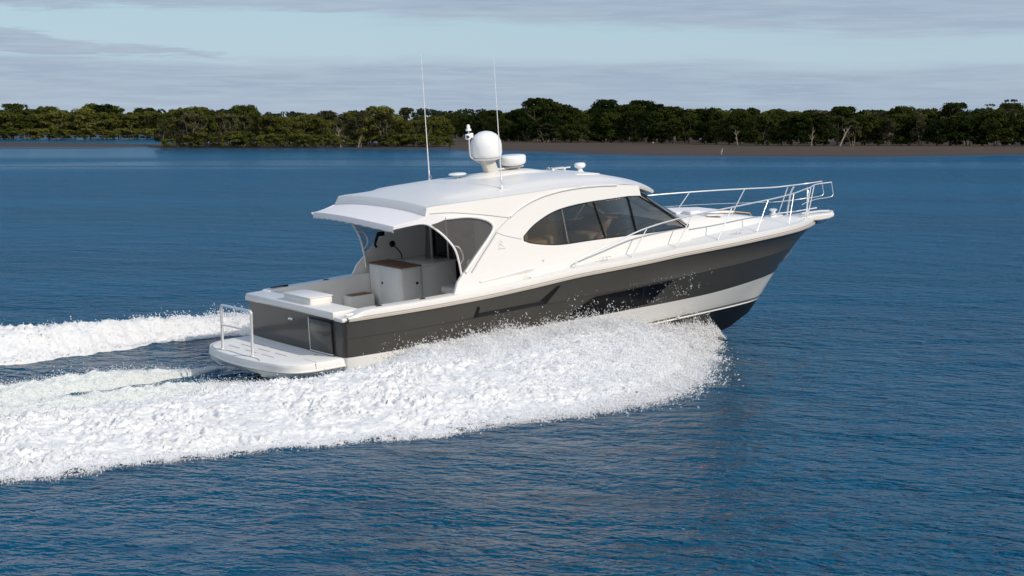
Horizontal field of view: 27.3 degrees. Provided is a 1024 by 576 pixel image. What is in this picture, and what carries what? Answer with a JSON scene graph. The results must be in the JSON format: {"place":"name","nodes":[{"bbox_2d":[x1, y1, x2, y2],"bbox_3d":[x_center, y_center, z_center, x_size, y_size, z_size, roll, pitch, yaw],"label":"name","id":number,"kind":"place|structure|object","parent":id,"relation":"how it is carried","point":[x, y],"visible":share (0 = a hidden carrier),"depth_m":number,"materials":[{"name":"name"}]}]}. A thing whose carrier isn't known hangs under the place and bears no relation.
{"place":"outdoors","nodes":[
{"label":"outdoors","id":0,"kind":"place"},
{"bbox_2d":[0,142,148,148],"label":"mud bar","id":1,"kind":"object","parent":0,"point":[10,145],"visible":0.94,"depth_m":407.63,"materials":[{"name":"soil"}]},
{"bbox_2d":[0,125,441,138],"bbox_3d":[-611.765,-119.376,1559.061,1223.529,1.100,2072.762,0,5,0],"label":"bank","id":2,"kind":"structure","parent":0,"point":[88,137],"depth_m":620.11,"materials":[{"name":"brown soil"}]},
{"bbox_2d":[0,110,22,138],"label":"mangrove tree","id":3,"kind":"object","parent":2,"relation":"on","point":[5,115],"visible":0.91,"depth_m":557.97,"materials":[{"name":"green plant"}]},
{"bbox_2d":[0,103,27,137],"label":"mangrove tree","id":4,"kind":"object","parent":2,"relation":"on","point":[11,107],"visible":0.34,"depth_m":590.87,"materials":[{"name":"green plant"}]},
{"bbox_2d":[11,114,40,138],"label":"mangrove tree","id":5,"kind":"object","parent":2,"relation":"on","point":[28,125],"visible":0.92,"depth_m":560.55,"materials":[{"name":"green plant"}]},
{"bbox_2d":[40,110,73,138],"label":"mangrove tree","id":6,"kind":"object","parent":2,"relation":"on","point":[62,123],"visible":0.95,"depth_m":560.67,"materials":[{"name":"green plant"}]},
{"bbox_2d":[69,108,100,138],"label":"mangrove tree","id":7,"kind":"object","parent":2,"relation":"on","point":[78,116],"visible":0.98,"depth_m":561.71,"materials":[{"name":"green plant"}]},
{"bbox_2d":[74,112,105,138],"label":"mangrove tree","id":8,"kind":"object","parent":2,"relation":"on","point":[90,116],"visible":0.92,"depth_m":562.48,"materials":[{"name":"green plant"}]},
{"bbox_2d":[96,111,121,138],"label":"mangrove tree","id":9,"kind":"object","parent":2,"relation":"on","point":[107,119],"visible":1,"depth_m":565.28,"materials":[{"name":"green plant"}]},
{"bbox_2d":[117,114,139,138],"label":"mangrove tree","id":10,"kind":"object","parent":2,"relation":"on","point":[126,119],"visible":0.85,"depth_m":565.82,"materials":[{"name":"green plant"}]},
{"bbox_2d":[139,111,157,138],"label":"mangrove tree","id":11,"kind":"object","parent":2,"relation":"on","point":[150,123],"visible":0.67,"depth_m":571.95,"materials":[{"name":"green plant"}]},
{"bbox_2d":[149,142,450,149],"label":"mud spit","id":12,"kind":"structure","parent":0,"point":[410,146],"depth_m":383.49,"materials":[{"name":"brown soil"}]},
{"bbox_2d":[153,119,171,146],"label":"mangrove tree","id":13,"kind":"object","parent":12,"relation":"on","point":[162,124],"visible":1,"depth_m":382.45,"materials":[{"name":"green plant"}]},
{"bbox_2d":[170,119,185,146],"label":"mangrove tree","id":14,"kind":"object","parent":12,"relation":"on","point":[175,122],"visible":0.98,"depth_m":384.27,"materials":[{"name":"green plant"}]},
{"bbox_2d":[169,107,195,143],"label":"mangrove tree","id":15,"kind":"object","parent":12,"relation":"on","point":[186,110],"visible":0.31,"depth_m":400.61,"materials":[{"name":"green plant"}]},
{"bbox_2d":[177,114,201,147],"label":"mangrove tree","id":16,"kind":"object","parent":12,"relation":"on","point":[189,117],"visible":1,"depth_m":383.18,"materials":[{"name":"green plant"}]},
{"bbox_2d":[182,112,207,146],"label":"mangrove tree","id":17,"kind":"object","parent":12,"relation":"on","point":[201,119],"visible":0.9,"depth_m":384.39,"materials":[{"name":"green plant"}]},
{"bbox_2d":[190,132,218,147],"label":"mangrove shrub","id":18,"kind":"object","parent":12,"relation":"on","point":[205,135],"visible":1,"depth_m":382.88,"materials":[{"name":"green plant"}]},
{"bbox_2d":[194,114,219,146],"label":"mangrove tree","id":19,"kind":"object","parent":12,"relation":"on","point":[210,126],"visible":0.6,"depth_m":389.91,"materials":[{"name":"green plant"}]},
{"bbox_2d":[219,114,240,146],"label":"mangrove tree","id":20,"kind":"object","parent":12,"relation":"on","point":[232,118],"visible":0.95,"depth_m":384.09,"materials":[{"name":"green plant"}]},
{"bbox_2d":[217,131,242,147],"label":"mangrove shrub","id":21,"kind":"object","parent":12,"relation":"on","point":[234,136],"visible":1,"depth_m":381.85,"materials":[{"name":"green plant"}]},
{"bbox_2d":[233,114,252,146],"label":"mangrove tree","id":22,"kind":"object","parent":12,"relation":"on","point":[245,119],"visible":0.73,"depth_m":388.66,"materials":[{"name":"green plant"}]},
{"bbox_2d":[231,131,255,147],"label":"mangrove shrub","id":23,"kind":"object","parent":12,"relation":"on","point":[245,139],"visible":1,"depth_m":382.59,"materials":[{"name":"green plant"}]},
{"bbox_2d":[228,104,259,145],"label":"mangrove tree","id":24,"kind":"object","parent":12,"relation":"on","point":[240,109],"visible":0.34,"depth_m":397.37,"materials":[{"name":"green plant"}]},
{"bbox_2d":[244,112,264,146],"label":"mangrove tree","id":25,"kind":"object","parent":12,"relation":"on","point":[254,127],"visible":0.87,"depth_m":390.50,"materials":[{"name":"green plant"}]},
{"bbox_2d":[255,115,282,146],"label":"mangrove tree","id":26,"kind":"object","parent":12,"relation":"on","point":[272,119],"visible":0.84,"depth_m":388.86,"materials":[{"name":"green plant"}]},
{"bbox_2d":[266,133,287,147],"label":"mangrove shrub","id":27,"kind":"object","parent":12,"relation":"on","point":[279,138],"visible":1,"depth_m":381.75,"materials":[{"name":"green plant"}]},
{"bbox_2d":[268,115,294,146],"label":"mangrove tree","id":28,"kind":"object","parent":12,"relation":"on","point":[283,121],"visible":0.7,"depth_m":390.69,"materials":[{"name":"green plant"}]},
{"bbox_2d":[285,121,307,146],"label":"mangrove tree","id":29,"kind":"object","parent":12,"relation":"on","point":[297,125],"visible":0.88,"depth_m":387.15,"materials":[{"name":"green plant"}]},
{"bbox_2d":[285,133,307,146],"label":"mangrove shrub","id":30,"kind":"object","parent":12,"relation":"on","point":[295,135],"visible":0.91,"depth_m":384.80,"materials":[{"name":"green plant"}]},
{"bbox_2d":[301,134,320,147],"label":"mangrove shrub","id":31,"kind":"object","parent":12,"relation":"on","point":[311,139],"visible":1,"depth_m":383.02,"materials":[{"name":"green plant"}]},
{"bbox_2d":[302,115,323,146],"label":"mangrove tree","id":32,"kind":"object","parent":12,"relation":"on","point":[312,124],"visible":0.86,"depth_m":388.14,"materials":[{"name":"green plant"}]},
{"bbox_2d":[317,119,337,146],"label":"mangrove tree","id":33,"kind":"object","parent":12,"relation":"on","point":[326,124],"visible":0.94,"depth_m":386.52,"materials":[{"name":"green plant"}]},
{"bbox_2d":[349,112,371,146],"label":"mangrove tree","id":34,"kind":"object","parent":12,"relation":"on","point":[360,120],"visible":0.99,"depth_m":389.64,"materials":[{"name":"green plant"}]},
{"bbox_2d":[355,116,379,146],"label":"mangrove tree","id":35,"kind":"object","parent":12,"relation":"on","point":[371,124],"visible":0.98,"depth_m":390.57,"materials":[{"name":"green plant"}]},
{"bbox_2d":[364,106,399,144],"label":"mangrove tree","id":36,"kind":"object","parent":12,"relation":"on","point":[376,110],"visible":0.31,"depth_m":399.08,"materials":[{"name":"green plant"}]},
{"bbox_2d":[372,112,394,146],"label":"mangrove tree","id":37,"kind":"object","parent":12,"relation":"on","point":[380,116],"visible":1,"depth_m":389.27,"materials":[{"name":"green plant"}]},
{"bbox_2d":[393,120,415,145],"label":"mangrove tree","id":38,"kind":"object","parent":12,"relation":"on","point":[405,128],"visible":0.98,"depth_m":389.92,"materials":[{"name":"green plant"}]},
{"bbox_2d":[416,119,435,143],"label":"mangrove tree","id":39,"kind":"object","parent":12,"relation":"on","point":[421,127],"visible":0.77,"depth_m":389.47,"materials":[{"name":"green plant"}]},
{"bbox_2d":[425,120,443,145],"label":"mangrove tree","id":40,"kind":"object","parent":12,"relation":"on","point":[436,132],"visible":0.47,"depth_m":394.29,"materials":[{"name":"green plant"}]},
{"bbox_2d":[0,137,1023,575],"bbox_3d":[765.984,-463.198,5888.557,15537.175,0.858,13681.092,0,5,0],"label":"water","id":41,"kind":"structure","parent":0,"point":[860,413],"depth_m":36.23,"materials":[{"name":"blue liquid"}]},
{"bbox_2d":[0,303,249,364],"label":"wake foam","id":42,"kind":"object","parent":41,"relation":"on","point":[25,344],"visible":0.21,"depth_m":47.18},
{"bbox_2d":[0,361,271,415],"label":"propeller wash","id":43,"kind":"object","parent":41,"relation":"on","point":[22,396],"visible":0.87,"depth_m":40.13,"materials":[{"name":"liquid"}]},
{"bbox_2d":[0,272,739,484],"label":"bow spray","id":44,"kind":"object","parent":41,"relation":"on","point":[584,367],"visible":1,"depth_m":36.06,"materials":[{"name":"white liquid"}]},
{"bbox_2d":[209,55,833,377],"bbox_3d":[0.968,-1.686,46.314,16.114,7.233,4.640,-9,11,-33],"label":"motor yacht","id":45,"kind":"object","parent":41,"relation":"on","point":[462,251],"visible":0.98,"depth_m":44.60,"materials":[{"name":"paint"}]},
{"bbox_2d":[308,317,333,355],"bbox_3d":[-3.807,0.956,41.933,0.059,0.674,0.934,-9,11,-33],"label":"transom door","id":46,"kind":"structure","parent":45,"relation":"in","point":[320,331],"depth_m":41.91,"materials":[{"name":"paint"}]},
{"bbox_2d":[429,218,475,279],"bbox_3d":[-1.264,-0.812,45.881,0.118,2.100,1.800,-9,11,-33],"label":"window","id":47,"kind":"structure","parent":45,"relation":"in","point":[460,232],"depth_m":45.80,"materials":[{"name":"grey glass"}]},
{"bbox_2d":[523,195,685,244],"bbox_3d":[2.044,-1.462,45.006,4.658,0.981,0.177,-4,6,-40],"label":"side window","id":48,"kind":"structure","parent":45,"relation":"in","point":[640,213],"depth_m":45.63,"materials":[{"name":"black glass"}]},
{"bbox_2d":[570,281,671,317],"bbox_3d":[2.329,0.255,44.913,2.770,0.463,0.252,-9,11,-33],"label":"hull window","id":49,"kind":"structure","parent":45,"relation":"in","point":[643,295],"depth_m":44.85,"materials":[{"name":"black glass"}]},
{"bbox_2d":[0,0,1023,119],"label":"sky","id":50,"kind":"structure","parent":0,"point":[274,56],"materials":[{"name":"blue"}]},
{"bbox_2d":[451,141,1023,157],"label":"mudflat","id":51,"kind":"structure","parent":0,"point":[665,150],"depth_m":324.94,"materials":[{"name":"brown soil"}]},
{"bbox_2d":[554,124,577,142],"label":"shore bush","id":52,"kind":"object","parent":51,"relation":"on","point":[561,137],"visible":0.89,"depth_m":404.52,"materials":[{"name":"green plant"}]},
{"bbox_2d":[565,124,590,142],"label":"shore bush","id":53,"kind":"object","parent":51,"relation":"on","point":[581,129],"visible":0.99,"depth_m":402.35,"materials":[{"name":"green plant"}]},
{"bbox_2d":[453,133,1023,145],"bbox_3d":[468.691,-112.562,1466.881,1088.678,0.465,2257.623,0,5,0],"label":"ground","id":54,"kind":"structure","parent":0,"point":[833,142],"depth_m":390.50,"materials":[{"name":"brown soil"}]},
{"bbox_2d":[457,114,475,133],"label":"shore tree","id":55,"kind":"object","parent":54,"relation":"on","point":[465,121],"visible":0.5,"depth_m":501.62,"materials":[{"name":"green plant"}]},
{"bbox_2d":[478,110,505,137],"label":"shore tree","id":56,"kind":"object","parent":54,"relation":"on","point":[491,116],"visible":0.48,"depth_m":440.75,"materials":[{"name":"green plant"}]},
{"bbox_2d":[494,118,515,141],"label":"shore tree","id":57,"kind":"object","parent":54,"relation":"on","point":[502,125],"visible":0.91,"depth_m":419.54,"materials":[{"name":"green plant"}]},
{"bbox_2d":[506,123,522,141],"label":"shore tree","id":58,"kind":"object","parent":54,"relation":"on","point":[511,135],"visible":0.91,"depth_m":416.95,"materials":[{"name":"green plant"}]},
{"bbox_2d":[43,107,994,127],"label":"distant woodland","id":59,"kind":"object","parent":54,"relation":"on","point":[421,112],"visible":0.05,"depth_m":847.90,"materials":[{"name":"green plant"}]},
{"bbox_2d":[514,117,539,141],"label":"shore tree","id":60,"kind":"object","parent":54,"relation":"on","point":[526,123],"visible":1,"depth_m":413.09,"materials":[{"name":"green plant"}]},
{"bbox_2d":[516,107,543,140],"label":"shore tree","id":61,"kind":"object","parent":54,"relation":"on","point":[530,111],"visible":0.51,"depth_m":435.19,"materials":[{"name":"green plant"}]},
{"bbox_2d":[521,97,556,141],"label":"umbrella tree","id":62,"kind":"object","parent":54,"relation":"on","point":[529,102],"visible":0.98,"depth_m":425.94,"materials":[{"name":"green plant"}]},
{"bbox_2d":[534,123,558,141],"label":"shore bush","id":63,"kind":"object","parent":54,"relation":"on","point":[540,133],"visible":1,"depth_m":410.35,"materials":[{"name":"green plant"}]},
{"bbox_2d":[538,114,566,141],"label":"shore tree","id":64,"kind":"object","parent":54,"relation":"on","point":[553,119],"visible":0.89,"depth_m":411.33,"materials":[{"name":"green plant"}]},
{"bbox_2d":[549,104,581,134],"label":"shore tree","id":65,"kind":"object","parent":54,"relation":"on","point":[569,109],"visible":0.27,"depth_m":431.29,"materials":[{"name":"green plant"}]},
{"bbox_2d":[557,113,576,141],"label":"shore tree","id":66,"kind":"object","parent":54,"relation":"on","point":[568,118],"visible":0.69,"depth_m":412.54,"materials":[{"name":"green plant"}]},
{"bbox_2d":[575,114,598,142],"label":"shore tree","id":67,"kind":"object","parent":54,"relation":"on","point":[585,119],"visible":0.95,"depth_m":405.46,"materials":[{"name":"green plant"}]},
{"bbox_2d":[583,107,613,142],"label":"shore tree","id":68,"kind":"object","parent":54,"relation":"on","point":[597,113],"visible":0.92,"depth_m":405.77,"materials":[{"name":"green plant"}]},
{"bbox_2d":[590,99,626,141],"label":"shore tree","id":69,"kind":"object","parent":54,"relation":"on","point":[601,103],"visible":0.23,"depth_m":424.58,"materials":[{"name":"green plant"}]},
{"bbox_2d":[597,111,622,142],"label":"shore tree","id":70,"kind":"object","parent":54,"relation":"on","point":[610,118],"visible":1,"depth_m":404.12,"materials":[{"name":"green plant"}]},
{"bbox_2d":[610,117,632,142],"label":"shore tree","id":71,"kind":"object","parent":54,"relation":"on","point":[619,123],"visible":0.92,"depth_m":403.74,"materials":[{"name":"green plant"}]},
{"bbox_2d":[619,110,647,142],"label":"shore tree","id":72,"kind":"object","parent":54,"relation":"on","point":[630,116],"visible":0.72,"depth_m":401.23,"materials":[{"name":"green plant"}]},
{"bbox_2d":[635,111,661,142],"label":"shore tree","id":73,"kind":"object","parent":54,"relation":"on","point":[650,119],"visible":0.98,"depth_m":393.97,"materials":[{"name":"green plant"}]},
{"bbox_2d":[655,105,683,141],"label":"shore tree","id":74,"kind":"object","parent":54,"relation":"on","point":[667,111],"visible":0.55,"depth_m":412.40,"materials":[{"name":"green plant"}]},
{"bbox_2d":[663,118,682,142],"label":"shore tree","id":75,"kind":"object","parent":54,"relation":"on","point":[670,124],"visible":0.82,"depth_m":390.95,"materials":[{"name":"green plant"}]},
{"bbox_2d":[675,112,698,143],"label":"shore tree","id":76,"kind":"object","parent":54,"relation":"on","point":[685,122],"visible":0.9,"depth_m":385.71,"materials":[{"name":"green plant"}]},
{"bbox_2d":[693,121,711,143],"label":"shore tree","id":77,"kind":"object","parent":54,"relation":"on","point":[703,126],"visible":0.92,"depth_m":379.40,"materials":[{"name":"green plant"}]},
{"bbox_2d":[690,108,717,139],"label":"shore tree","id":78,"kind":"object","parent":54,"relation":"on","point":[709,112],"visible":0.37,"depth_m":400.85,"materials":[{"name":"green plant"}]},
{"bbox_2d":[705,120,724,143],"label":"shore tree","id":79,"kind":"object","parent":54,"relation":"on","point":[711,134],"visible":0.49,"depth_m":376.56,"materials":[{"name":"green plant"}]},
{"bbox_2d":[714,118,739,144],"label":"shore tree","id":80,"kind":"object","parent":54,"relation":"on","point":[723,121],"visible":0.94,"depth_m":370.46,"materials":[{"name":"green plant"}]},
{"bbox_2d":[720,109,755,144],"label":"shore tree","id":81,"kind":"object","parent":54,"relation":"on","point":[736,114],"visible":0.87,"depth_m":368.54,"materials":[{"name":"green plant"}]},
{"bbox_2d":[740,115,769,144],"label":"shore tree","id":82,"kind":"object","parent":54,"relation":"on","point":[753,134],"visible":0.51,"depth_m":364.83,"materials":[{"name":"green plant"}]},
{"bbox_2d":[752,113,783,145],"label":"shore tree","id":83,"kind":"object","parent":54,"relation":"on","point":[764,121],"visible":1,"depth_m":357.51,"materials":[{"name":"green plant"}]},
{"bbox_2d":[765,116,789,145],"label":"shore tree","id":84,"kind":"object","parent":54,"relation":"on","point":[780,141],"visible":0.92,"depth_m":358.02,"materials":[{"name":"green plant"}]},
{"bbox_2d":[775,113,799,145],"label":"shore tree","id":85,"kind":"object","parent":54,"relation":"on","point":[783,121],"visible":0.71,"depth_m":356.81,"materials":[{"name":"green plant"}]},
{"bbox_2d":[785,115,813,145],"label":"shore tree","id":86,"kind":"object","parent":54,"relation":"on","point":[799,125],"visible":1,"depth_m":353.71,"materials":[{"name":"green plant"}]},
{"bbox_2d":[800,117,826,145],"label":"shore tree","id":87,"kind":"object","parent":54,"relation":"on","point":[815,139],"visible":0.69,"depth_m":356.09,"materials":[{"name":"green plant"}]},
{"bbox_2d":[813,115,840,145],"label":"shore tree","id":88,"kind":"object","parent":54,"relation":"on","point":[826,123],"visible":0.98,"depth_m":355.43,"materials":[{"name":"green plant"}]},
{"bbox_2d":[829,116,850,144],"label":"shore tree","id":89,"kind":"object","parent":54,"relation":"on","point":[840,120],"visible":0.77,"depth_m":360.01,"materials":[{"name":"green plant"}]},
{"bbox_2d":[831,106,861,143],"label":"shore tree","id":90,"kind":"object","parent":54,"relation":"on","point":[843,111],"visible":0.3,"depth_m":375.73,"materials":[{"name":"green plant"}]},
{"bbox_2d":[842,119,861,145],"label":"shore tree","id":91,"kind":"object","parent":54,"relation":"on","point":[852,122],"visible":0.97,"depth_m":357.84,"materials":[{"name":"green plant"}]},
{"bbox_2d":[844,114,881,144],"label":"shore tree","id":92,"kind":"object","parent":54,"relation":"on","point":[869,125],"visible":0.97,"depth_m":358.86,"materials":[{"name":"green plant"}]},
{"bbox_2d":[866,117,893,144],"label":"shore tree","id":93,"kind":"object","parent":54,"relation":"on","point":[881,126],"visible":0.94,"depth_m":358.79,"materials":[{"name":"green plant"}]},
{"bbox_2d":[882,118,901,145],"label":"shore tree","id":94,"kind":"object","parent":54,"relation":"on","point":[886,134],"visible":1,"depth_m":356.25,"materials":[{"name":"green plant"}]},
{"bbox_2d":[884,105,917,143],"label":"shore tree","id":95,"kind":"object","parent":54,"relation":"on","point":[903,110],"visible":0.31,"depth_m":376.10,"materials":[{"name":"green plant"}]},
{"bbox_2d":[885,113,919,145],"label":"shore tree","id":96,"kind":"object","parent":54,"relation":"on","point":[900,118],"visible":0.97,"depth_m":356.08,"materials":[{"name":"green plant"}]},
{"bbox_2d":[895,116,923,145],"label":"shore tree","id":97,"kind":"object","parent":54,"relation":"on","point":[904,128],"visible":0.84,"depth_m":356.24,"materials":[{"name":"green plant"}]},
{"bbox_2d":[909,114,928,145],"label":"shore tree","id":98,"kind":"object","parent":54,"relation":"on","point":[920,118],"visible":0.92,"depth_m":354.19,"materials":[{"name":"green plant"}]},
{"bbox_2d":[919,118,951,145],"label":"shore tree","id":99,"kind":"object","parent":54,"relation":"on","point":[930,129],"visible":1,"depth_m":350.38,"materials":[{"name":"green plant"}]},
{"bbox_2d":[940,116,971,145],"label":"shore tree","id":100,"kind":"object","parent":54,"relation":"on","point":[952,123],"visible":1,"depth_m":349.62,"materials":[{"name":"green plant"}]},
{"bbox_2d":[939,102,972,141],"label":"shore tree","id":101,"kind":"object","parent":54,"relation":"on","point":[947,109],"visible":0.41,"depth_m":375.66,"materials":[{"name":"green plant"}]},
{"bbox_2d":[957,116,984,145],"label":"shore tree","id":102,"kind":"object","parent":54,"relation":"on","point":[971,128],"visible":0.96,"depth_m":350.41,"materials":[{"name":"green plant"}]},
{"bbox_2d":[978,110,1015,145],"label":"shore tree","id":103,"kind":"object","parent":54,"relation":"on","point":[990,134],"visible":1,"depth_m":348.71,"materials":[{"name":"green plant"}]},
{"bbox_2d":[992,115,1019,145],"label":"shore tree","id":104,"kind":"object","parent":54,"relation":"on","point":[1012,118],"visible":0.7,"depth_m":349.99,"materials":[{"name":"green plant"}]},
{"bbox_2d":[1006,119,1023,145],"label":"shore tree","id":105,"kind":"object","parent":54,"relation":"on","point":[1019,125],"visible":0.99,"depth_m":350.28,"materials":[{"name":"green plant"}]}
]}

